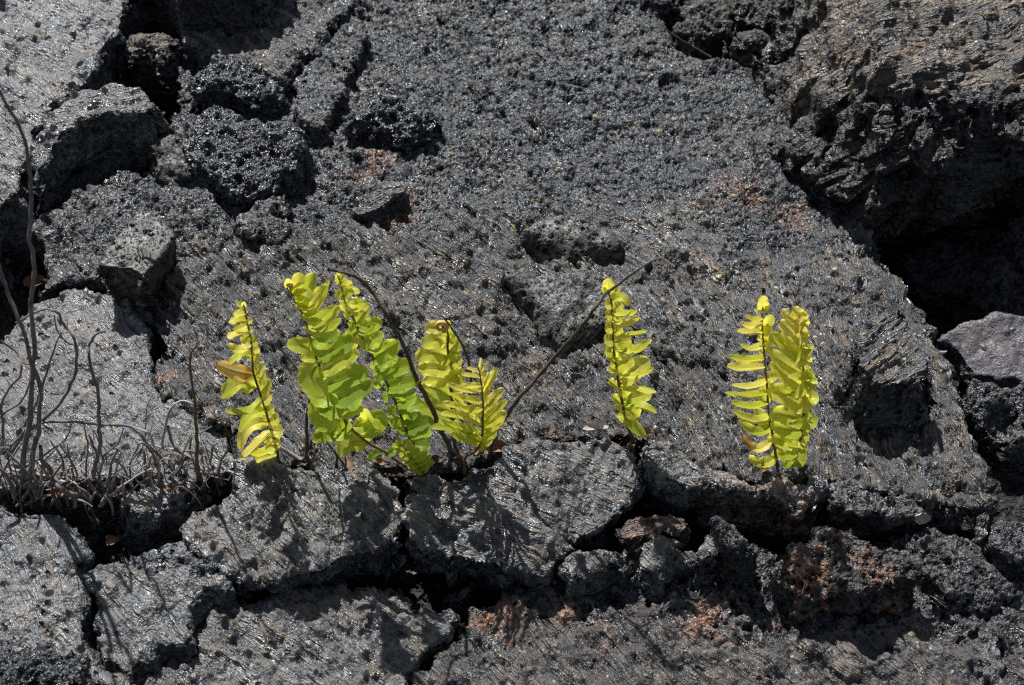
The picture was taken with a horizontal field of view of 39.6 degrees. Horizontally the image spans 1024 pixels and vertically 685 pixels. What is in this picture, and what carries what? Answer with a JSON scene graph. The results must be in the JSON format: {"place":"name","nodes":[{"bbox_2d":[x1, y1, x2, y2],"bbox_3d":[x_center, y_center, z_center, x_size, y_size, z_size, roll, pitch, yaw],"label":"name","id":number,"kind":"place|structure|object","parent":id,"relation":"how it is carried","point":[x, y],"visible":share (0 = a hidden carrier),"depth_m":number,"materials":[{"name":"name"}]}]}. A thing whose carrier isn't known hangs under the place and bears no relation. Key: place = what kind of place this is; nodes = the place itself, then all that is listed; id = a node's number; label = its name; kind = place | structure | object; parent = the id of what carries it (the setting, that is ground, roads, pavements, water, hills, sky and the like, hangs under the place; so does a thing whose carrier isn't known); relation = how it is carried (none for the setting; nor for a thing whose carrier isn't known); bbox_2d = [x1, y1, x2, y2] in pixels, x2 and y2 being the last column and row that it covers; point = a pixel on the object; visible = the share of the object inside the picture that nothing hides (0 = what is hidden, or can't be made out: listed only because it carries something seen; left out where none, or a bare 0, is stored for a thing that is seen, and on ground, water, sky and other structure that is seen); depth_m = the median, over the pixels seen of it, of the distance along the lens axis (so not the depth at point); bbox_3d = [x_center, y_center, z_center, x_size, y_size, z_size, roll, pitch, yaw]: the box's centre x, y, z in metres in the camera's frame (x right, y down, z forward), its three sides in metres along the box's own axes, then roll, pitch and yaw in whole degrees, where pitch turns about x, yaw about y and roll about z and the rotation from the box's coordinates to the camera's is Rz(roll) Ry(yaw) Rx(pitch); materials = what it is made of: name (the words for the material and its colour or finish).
{"place":"outdoors","nodes":[
{"label":"outdoors","id":0,"kind":"place"},
{"bbox_2d":[0,0,1023,637],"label":"ground","id":1,"kind":"structure","parent":0,"point":[1000,486],"depth_m":1.27,"materials":[{"name":"stone"}]},
{"bbox_2d":[0,639,103,684],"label":"lava rock","id":2,"kind":"object","parent":1,"relation":"on","point":[43,664],"visible":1,"depth_m":1.06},
{"bbox_2d":[0,505,134,684],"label":"lava slab","id":3,"kind":"structure","parent":1,"relation":"on","point":[47,562],"depth_m":1.14,"materials":[{"name":"stone"}]},
{"bbox_2d":[106,535,118,544],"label":"dry leaf","id":4,"kind":"object","parent":3,"relation":"on","point":[111,539],"visible":1,"depth_m":1.18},
{"bbox_2d":[0,0,161,305],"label":"lava slab","id":5,"kind":"structure","parent":1,"relation":"on","point":[53,53],"depth_m":1.52,"materials":[{"name":"stone"}]},
{"bbox_2d":[89,490,100,524],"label":"dead twig","id":6,"kind":"object","parent":1,"relation":"on","point":[96,520],"visible":1,"depth_m":1.20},
{"bbox_2d":[38,444,90,500],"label":"dead twig","id":7,"kind":"object","parent":6,"relation":"on","point":[66,492],"visible":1,"depth_m":1.17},
{"bbox_2d":[68,480,90,510],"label":"dead twig","id":8,"kind":"object","parent":6,"relation":"on","point":[82,489],"visible":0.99,"depth_m":1.19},
{"bbox_2d":[59,444,77,497],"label":"dead twig","id":9,"kind":"object","parent":8,"relation":"on","point":[75,469],"visible":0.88,"depth_m":1.18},
{"bbox_2d":[29,83,169,220],"bbox_3d":[-0.437,-0.187,1.461,0.157,0.115,0.085,-31,50,-29],"label":"lava rock","id":10,"kind":"object","parent":1,"relation":"on","point":[83,138],"visible":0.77,"depth_m":1.45,"materials":[{"name":"stone"}]},
{"bbox_2d":[0,288,235,532],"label":"lava slab","id":11,"kind":"structure","parent":1,"relation":"on","point":[123,355],"depth_m":1.26,"materials":[{"name":"stone"}]},
{"bbox_2d":[4,450,30,507],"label":"dead twig","id":12,"kind":"object","parent":11,"relation":"on","point":[24,496],"visible":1,"depth_m":1.18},
{"bbox_2d":[0,89,37,485],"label":"dead twig","id":13,"kind":"object","parent":11,"relation":"on","point":[27,433],"visible":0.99,"depth_m":1.06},
{"bbox_2d":[0,265,42,486],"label":"dead twig","id":14,"kind":"object","parent":11,"relation":"on","point":[34,369],"visible":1,"depth_m":1.11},
{"bbox_2d":[19,477,23,512],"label":"dead twig","id":15,"kind":"object","parent":11,"relation":"on","point":[21,508],"visible":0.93,"depth_m":1.19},
{"bbox_2d":[0,467,16,498],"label":"dead twig","id":16,"kind":"object","parent":15,"relation":"on","point":[9,481],"visible":1,"depth_m":1.17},
{"bbox_2d":[31,450,36,492],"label":"dead twig","id":17,"kind":"object","parent":11,"relation":"on","point":[35,483],"visible":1,"depth_m":1.18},
{"bbox_2d":[4,308,77,459],"bbox_3d":[-0.388,0.036,1.157,0.089,0.172,0.012,0,42,0],"label":"dead twig","id":18,"kind":"object","parent":11,"relation":"on","point":[62,398],"visible":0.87,"depth_m":1.15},
{"bbox_2d":[0,339,22,446],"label":"dead twig","id":19,"kind":"object","parent":18,"relation":"on","point":[7,391],"visible":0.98,"depth_m":1.16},
{"bbox_2d":[0,364,36,417],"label":"dead twig","id":20,"kind":"object","parent":19,"relation":"on","point":[11,408],"visible":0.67,"depth_m":1.17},
{"bbox_2d":[23,332,61,426],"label":"dead twig","id":21,"kind":"object","parent":18,"relation":"on","point":[43,382],"visible":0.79,"depth_m":1.14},
{"bbox_2d":[32,481,72,500],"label":"dead twig","id":22,"kind":"object","parent":11,"relation":"on","point":[33,498],"visible":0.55,"depth_m":1.19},
{"bbox_2d":[24,494,92,506],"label":"dead twig","id":23,"kind":"object","parent":22,"relation":"on","point":[26,504],"visible":0.99,"depth_m":1.19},
{"bbox_2d":[49,463,62,507],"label":"dead twig","id":24,"kind":"object","parent":23,"relation":"on","point":[51,484],"visible":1,"depth_m":1.17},
{"bbox_2d":[41,467,86,505],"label":"dead twig","id":25,"kind":"object","parent":23,"relation":"on","point":[49,480],"visible":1,"depth_m":1.19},
{"bbox_2d":[83,423,88,480],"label":"dead twig","id":26,"kind":"object","parent":25,"relation":"on","point":[87,452],"visible":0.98,"depth_m":1.18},
{"bbox_2d":[47,479,76,507],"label":"dead twig","id":27,"kind":"object","parent":11,"relation":"on","point":[71,490],"visible":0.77,"depth_m":1.19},
{"bbox_2d":[50,482,68,498],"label":"dry leaf","id":28,"kind":"object","parent":27,"relation":"on","point":[55,493],"visible":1,"depth_m":1.18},
{"bbox_2d":[4,420,169,468],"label":"dead twig","id":29,"kind":"object","parent":11,"relation":"on","point":[95,423],"visible":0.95,"depth_m":1.17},
{"bbox_2d":[86,434,97,491],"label":"dead twig","id":30,"kind":"object","parent":11,"relation":"on","point":[96,453],"visible":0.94,"depth_m":1.18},
{"bbox_2d":[87,330,105,474],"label":"dead twig","id":31,"kind":"object","parent":11,"relation":"on","point":[99,426],"visible":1,"depth_m":1.14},
{"bbox_2d":[96,482,120,499],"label":"dead twig","id":32,"kind":"object","parent":11,"relation":"on","point":[118,493],"visible":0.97,"depth_m":1.20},
{"bbox_2d":[98,489,107,507],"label":"dead twig","id":33,"kind":"object","parent":32,"relation":"on","point":[100,505],"visible":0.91,"depth_m":1.20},
{"bbox_2d":[107,449,118,504],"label":"dead twig","id":34,"kind":"object","parent":33,"relation":"on","point":[110,474],"visible":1,"depth_m":1.17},
{"bbox_2d":[167,425,184,456],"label":"dead twig","id":35,"kind":"object","parent":11,"relation":"on","point":[171,439],"visible":0.87,"depth_m":1.20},
{"bbox_2d":[161,400,193,448],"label":"dead twig","id":36,"kind":"object","parent":11,"relation":"on","point":[165,426],"visible":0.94,"depth_m":1.18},
{"bbox_2d":[122,33,182,110],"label":"lava rock","id":37,"kind":"object","parent":1,"relation":"on","point":[153,60],"visible":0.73,"depth_m":1.57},
{"bbox_2d":[82,541,237,684],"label":"lava slab","id":38,"kind":"structure","parent":1,"relation":"on","point":[152,608],"depth_m":1.13,"materials":[{"name":"stone"}]},
{"bbox_2d":[113,474,211,555],"bbox_3d":[-0.296,0.150,1.208,0.050,0.070,0.072,34,52,32],"label":"lava rock","id":39,"kind":"object","parent":1,"relation":"on","point":[149,520],"visible":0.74,"depth_m":1.19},
{"bbox_2d":[102,490,138,507],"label":"dead twig","id":40,"kind":"object","parent":39,"relation":"on","point":[127,492],"visible":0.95,"depth_m":1.20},
{"bbox_2d":[105,461,140,501],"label":"dead twig","id":41,"kind":"object","parent":40,"relation":"on","point":[120,470],"visible":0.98,"depth_m":1.18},
{"bbox_2d":[99,452,113,502],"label":"dead twig","id":42,"kind":"object","parent":41,"relation":"on","point":[104,490],"visible":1,"depth_m":1.18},
{"bbox_2d":[107,452,121,502],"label":"dead twig","id":43,"kind":"object","parent":42,"relation":"on","point":[114,475],"visible":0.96,"depth_m":1.18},
{"bbox_2d":[108,468,152,496],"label":"dead twig","id":44,"kind":"object","parent":39,"relation":"on","point":[121,486],"visible":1,"depth_m":1.17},
{"bbox_2d":[137,447,146,484],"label":"dead twig","id":45,"kind":"object","parent":39,"relation":"on","point":[145,463],"visible":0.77,"depth_m":1.19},
{"bbox_2d":[132,442,158,478],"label":"dead twig","id":46,"kind":"object","parent":39,"relation":"on","point":[149,449],"visible":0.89,"depth_m":1.18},
{"bbox_2d":[167,452,183,479],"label":"dead twig","id":47,"kind":"object","parent":39,"relation":"on","point":[173,472],"visible":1,"depth_m":1.17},
{"bbox_2d":[189,328,199,480],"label":"dead twig","id":48,"kind":"object","parent":39,"relation":"on","point":[197,465],"visible":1,"depth_m":1.16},
{"bbox_2d":[179,456,408,602],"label":"lava slab","id":49,"kind":"structure","parent":1,"relation":"on","point":[273,525],"depth_m":1.17,"materials":[{"name":"stone"}]},
{"bbox_2d":[217,448,229,485],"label":"dead twig","id":50,"kind":"object","parent":49,"relation":"on","point":[219,466],"visible":1,"depth_m":1.18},
{"bbox_2d":[135,582,460,684],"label":"lava slab","id":51,"kind":"structure","parent":1,"relation":"on","point":[320,634],"depth_m":1.13,"materials":[{"name":"stone"}]},
{"bbox_2d":[391,563,417,584],"bbox_3d":[-0.091,0.202,1.228,0.019,0.016,0.026,14,44,15],"label":"lava chip","id":52,"kind":"object","parent":1,"relation":"on","point":[408,576],"visible":0.79,"depth_m":1.22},
{"bbox_2d":[441,581,480,623],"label":"lava rock","id":53,"kind":"object","parent":1,"relation":"on","point":[458,601],"visible":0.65,"depth_m":1.18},
{"bbox_2d":[232,431,711,480],"bbox_3d":[0.044,0.100,1.234,0.578,0.031,0.081,1,42,1],"label":"crack grit","id":54,"kind":"object","parent":1,"relation":"on","point":[399,475],"visible":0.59,"depth_m":1.23,"materials":[{"name":"gravel"}]},
{"bbox_2d":[31,0,1000,544],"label":"lava slab","id":55,"kind":"structure","parent":1,"relation":"on","point":[635,130],"depth_m":1.38,"materials":[{"name":"stone"}]},
{"bbox_2d":[23,274,44,286],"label":"dry leaf","id":56,"kind":"object","parent":55,"relation":"on","point":[27,281],"visible":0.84,"depth_m":1.39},
{"bbox_2d":[95,210,181,312],"bbox_3d":[-0.345,-0.075,1.341,0.050,0.060,0.083,11,43,12],"label":"lava rock","id":57,"kind":"object","parent":55,"relation":"on","point":[138,262],"visible":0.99,"depth_m":1.32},
{"bbox_2d":[190,50,291,123],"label":"lava rock","id":58,"kind":"object","parent":55,"relation":"on","point":[246,89],"visible":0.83,"depth_m":1.50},
{"bbox_2d":[181,105,315,208],"bbox_3d":[-0.271,-0.181,1.441,0.135,0.080,0.116,0,42,0],"label":"lava rock","id":59,"kind":"object","parent":55,"relation":"on","point":[237,159],"visible":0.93,"depth_m":1.42,"materials":[{"name":"stone"}]},
{"bbox_2d":[216,301,282,462],"bbox_3d":[-0.212,0.047,1.155,0.045,0.197,0.023,-13,44,-14],"label":"fern frond","id":60,"kind":"object","parent":55,"relation":"on","point":[259,413],"visible":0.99,"depth_m":1.15,"materials":[{"name":"yellow plant"}]},
{"bbox_2d":[255,335,297,370],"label":"withered frond","id":61,"kind":"object","parent":60,"relation":"attached to","point":[289,359],"visible":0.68,"depth_m":1.13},
{"bbox_2d":[231,194,294,245],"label":"lava rock","id":62,"kind":"object","parent":55,"relation":"on","point":[265,221],"visible":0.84,"depth_m":1.38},
{"bbox_2d":[176,0,356,95],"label":"lava slab","id":63,"kind":"structure","parent":55,"relation":"on","point":[288,42],"depth_m":1.56,"materials":[{"name":"stone"}]},
{"bbox_2d":[143,0,279,42],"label":"lava rock","id":64,"kind":"object","parent":63,"relation":"on","point":[228,17],"visible":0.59,"depth_m":1.56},
{"bbox_2d":[279,446,301,460],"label":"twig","id":65,"kind":"object","parent":55,"relation":"on","point":[290,454],"visible":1,"depth_m":1.21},
{"bbox_2d":[304,399,309,466],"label":"withered frond","id":66,"kind":"object","parent":55,"relation":"on","point":[306,439],"visible":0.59,"depth_m":1.19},
{"bbox_2d":[292,0,371,143],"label":"lava slab","id":67,"kind":"structure","parent":55,"relation":"on","point":[321,83],"depth_m":1.53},
{"bbox_2d":[344,456,353,470],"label":"dry leaf","id":68,"kind":"object","parent":55,"relation":"on","point":[348,464],"visible":0.97,"depth_m":1.20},
{"bbox_2d":[284,272,419,476],"bbox_3d":[-0.126,0.042,1.136,0.097,0.238,0.031,0,42,0],"label":"fern frond","id":69,"kind":"object","parent":55,"relation":"on","point":[341,392],"visible":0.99,"depth_m":1.12,"materials":[{"name":"green plant"}]},
{"bbox_2d":[352,181,409,223],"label":"lava rock","id":70,"kind":"object","parent":55,"relation":"on","point":[383,202],"visible":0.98,"depth_m":1.41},
{"bbox_2d":[334,273,433,458],"bbox_3d":[-0.100,0.037,1.151,0.076,0.225,0.022,3,42,3],"label":"fern frond","id":71,"kind":"object","parent":55,"relation":"on","point":[390,369],"visible":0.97,"depth_m":1.14,"materials":[{"name":"green plant"}]},
{"bbox_2d":[327,268,455,455],"bbox_3d":[-0.092,0.020,1.133,0.093,0.226,0.015,-9,43,-10],"label":"withered frond","id":72,"kind":"object","parent":55,"relation":"on","point":[416,378],"visible":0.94,"depth_m":1.12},
{"bbox_2d":[343,87,443,154],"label":"lava rock","id":73,"kind":"object","parent":55,"relation":"on","point":[397,122],"visible":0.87,"depth_m":1.47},
{"bbox_2d":[415,320,465,448],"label":"fern frond","id":74,"kind":"object","parent":55,"relation":"on","point":[439,358],"visible":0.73,"depth_m":1.15,"materials":[{"name":"yellow plant"}]},
{"bbox_2d":[423,312,471,404],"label":"withered frond","id":75,"kind":"object","parent":74,"relation":"attached to","point":[464,350],"visible":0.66,"depth_m":1.13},
{"bbox_2d":[493,440,508,451],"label":"dry leaf","id":76,"kind":"object","parent":55,"relation":"on","point":[501,443],"visible":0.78,"depth_m":1.21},
{"bbox_2d":[520,215,625,265],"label":"lava rock","id":77,"kind":"object","parent":55,"relation":"on","point":[570,239],"visible":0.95,"depth_m":1.37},
{"bbox_2d":[486,257,675,459],"bbox_3d":[0.049,0.020,1.124,0.144,0.237,0.014,7,42,8],"label":"withered frond","id":78,"kind":"object","parent":55,"relation":"on","point":[540,374],"visible":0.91,"depth_m":1.12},
{"bbox_2d":[497,267,677,362],"bbox_3d":[0.069,-0.017,1.320,0.093,0.064,0.176,-30,50,-29],"label":"lava rock","id":79,"kind":"object","parent":55,"relation":"on","point":[559,306],"visible":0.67,"depth_m":1.31,"materials":[{"name":"stone"}]},
{"bbox_2d":[576,422,608,430],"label":"dry leaf","id":80,"kind":"object","parent":55,"relation":"on","point":[592,426],"visible":1,"depth_m":1.23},
{"bbox_2d":[602,278,655,443],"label":"fern frond","id":81,"kind":"object","parent":55,"relation":"on","point":[626,368],"visible":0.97,"depth_m":1.16,"materials":[{"name":"yellow plant"}]},
{"bbox_2d":[656,21,710,57],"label":"dead twig","id":82,"kind":"object","parent":55,"relation":"on","point":[704,53],"visible":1,"depth_m":1.52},
{"bbox_2d":[672,0,734,60],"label":"lava rock","id":83,"kind":"object","parent":55,"relation":"on","point":[705,26],"visible":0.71,"depth_m":1.59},
{"bbox_2d":[725,296,779,467],"bbox_3d":[0.195,0.049,1.151,0.067,0.212,0.020,-15,44,-16],"label":"fern frond","id":84,"kind":"object","parent":55,"relation":"on","point":[762,330],"visible":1,"depth_m":1.14,"materials":[{"name":"yellow plant"}]},
{"bbox_2d":[767,306,818,469],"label":"fern frond","id":85,"kind":"object","parent":55,"relation":"on","point":[794,421],"visible":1,"depth_m":1.14,"materials":[{"name":"yellow plant"}]},
{"bbox_2d":[814,478,927,539],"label":"lava slab","id":86,"kind":"structure","parent":55,"relation":"on","point":[861,513],"depth_m":1.18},
{"bbox_2d":[831,309,937,437],"bbox_3d":[0.323,0.039,1.249,0.084,0.121,0.092,-9,43,-10],"label":"lava rock","id":87,"kind":"object","parent":55,"relation":"on","point":[882,384],"visible":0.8,"depth_m":1.22,"materials":[{"name":"stone"}]},
{"bbox_2d":[399,435,645,599],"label":"lava slab","id":88,"kind":"structure","parent":1,"relation":"on","point":[533,511],"depth_m":1.18,"materials":[{"name":"stone"}]},
{"bbox_2d":[392,439,433,475],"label":"fern frond","id":89,"kind":"object","parent":88,"relation":"on","point":[420,463],"visible":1,"depth_m":1.18,"materials":[{"name":"green plant"}]},
{"bbox_2d":[431,358,507,474],"bbox_3d":[-0.036,0.067,1.142,0.064,0.136,0.023,-16,44,-17],"label":"fern frond","id":90,"kind":"object","parent":88,"relation":"on","point":[493,414],"visible":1,"depth_m":1.13,"materials":[{"name":"yellow plant"}]},
{"bbox_2d":[638,0,692,42],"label":"lava rock","id":91,"kind":"object","parent":1,"relation":"on","point":[668,12],"visible":0.38,"depth_m":1.62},
{"bbox_2d":[409,542,1023,684],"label":"lava slab","id":92,"kind":"structure","parent":1,"relation":"on","point":[683,631],"depth_m":1.14,"materials":[{"name":"stone"}]},
{"bbox_2d":[557,549,633,599],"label":"lava rock","id":93,"kind":"object","parent":92,"relation":"on","point":[586,573],"visible":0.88,"depth_m":1.16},
{"bbox_2d":[612,515,690,556],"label":"lava rock","id":94,"kind":"object","parent":92,"relation":"on","point":[631,535],"visible":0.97,"depth_m":1.18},
{"bbox_2d":[631,535,681,598],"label":"lava rock","id":95,"kind":"object","parent":92,"relation":"on","point":[653,567],"visible":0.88,"depth_m":1.16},
{"bbox_2d":[674,551,696,576],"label":"lava rock","id":96,"kind":"object","parent":92,"relation":"on","point":[684,561],"visible":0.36,"depth_m":1.17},
{"bbox_2d":[691,535,722,587],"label":"lava rock","id":97,"kind":"object","parent":92,"relation":"on","point":[707,564],"visible":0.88,"depth_m":1.15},
{"bbox_2d":[709,515,760,590],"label":"lava rock","id":98,"kind":"object","parent":92,"relation":"on","point":[737,554],"visible":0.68,"depth_m":1.14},
{"bbox_2d":[768,526,923,623],"bbox_3d":[0.268,0.193,1.161,0.118,0.079,0.065,0,42,0],"label":"lava rock","id":99,"kind":"object","parent":92,"relation":"on","point":[827,569],"visible":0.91,"depth_m":1.14,"materials":[{"name":"stone"}]},
{"bbox_2d":[879,523,1021,614],"bbox_3d":[0.363,0.192,1.182,0.072,0.060,0.106,-22,46,-23],"label":"lava rock","id":100,"kind":"object","parent":92,"relation":"on","point":[960,574],"visible":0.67,"depth_m":1.16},
{"bbox_2d":[915,513,930,524],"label":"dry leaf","id":101,"kind":"object","parent":100,"relation":"on","point":[922,518],"visible":1,"depth_m":1.17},
{"bbox_2d":[971,509,989,548],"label":"lava rock","id":102,"kind":"object","parent":92,"relation":"on","point":[981,528],"visible":0.67,"depth_m":1.18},
{"bbox_2d":[637,437,832,542],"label":"lava slab","id":103,"kind":"structure","parent":1,"relation":"on","point":[678,484],"depth_m":1.19,"materials":[{"name":"stone"}]},
{"bbox_2d":[752,0,1023,247],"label":"lava boulder","id":104,"kind":"object","parent":1,"relation":"on","point":[903,125],"visible":0.73,"depth_m":1.39,"materials":[{"name":"stone"}]},
{"bbox_2d":[729,29,771,68],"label":"lava rock","id":105,"kind":"object","parent":104,"relation":"on","point":[744,46],"visible":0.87,"depth_m":1.56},
{"bbox_2d":[722,0,782,61],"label":"lava rock","id":106,"kind":"object","parent":104,"relation":"on","point":[748,15],"visible":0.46,"depth_m":1.61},
{"bbox_2d":[927,475,986,541],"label":"lava rock","id":107,"kind":"object","parent":1,"relation":"on","point":[945,516],"visible":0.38,"depth_m":1.19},
{"bbox_2d":[936,311,1023,388],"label":"lava rock","id":108,"kind":"object","parent":1,"relation":"on","point":[989,347],"visible":0.94,"depth_m":1.32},
{"bbox_2d":[957,371,1023,474],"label":"lava rock","id":109,"kind":"object","parent":1,"relation":"on","point":[994,415],"visible":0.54,"depth_m":1.29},
{"bbox_2d":[978,636,1006,684],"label":"lava rock","id":110,"kind":"object","parent":1,"relation":"on","point":[992,669],"visible":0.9,"depth_m":1.12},
{"bbox_2d":[981,520,1023,581],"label":"lava rock","id":111,"kind":"object","parent":1,"relation":"on","point":[1002,549],"visible":0.59,"depth_m":1.18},
{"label":"lava rock","id":112,"kind":"object","parent":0,"visible":0},
{"bbox_2d":[103,170,145,194],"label":"lava rock","id":113,"kind":"object","parent":112,"relation":"on","point":[123,180],"visible":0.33,"depth_m":1.44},
{"bbox_2d":[147,134,192,184],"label":"lava rock","id":114,"kind":"object","parent":112,"relation":"on","point":[167,152],"visible":0.55,"depth_m":1.44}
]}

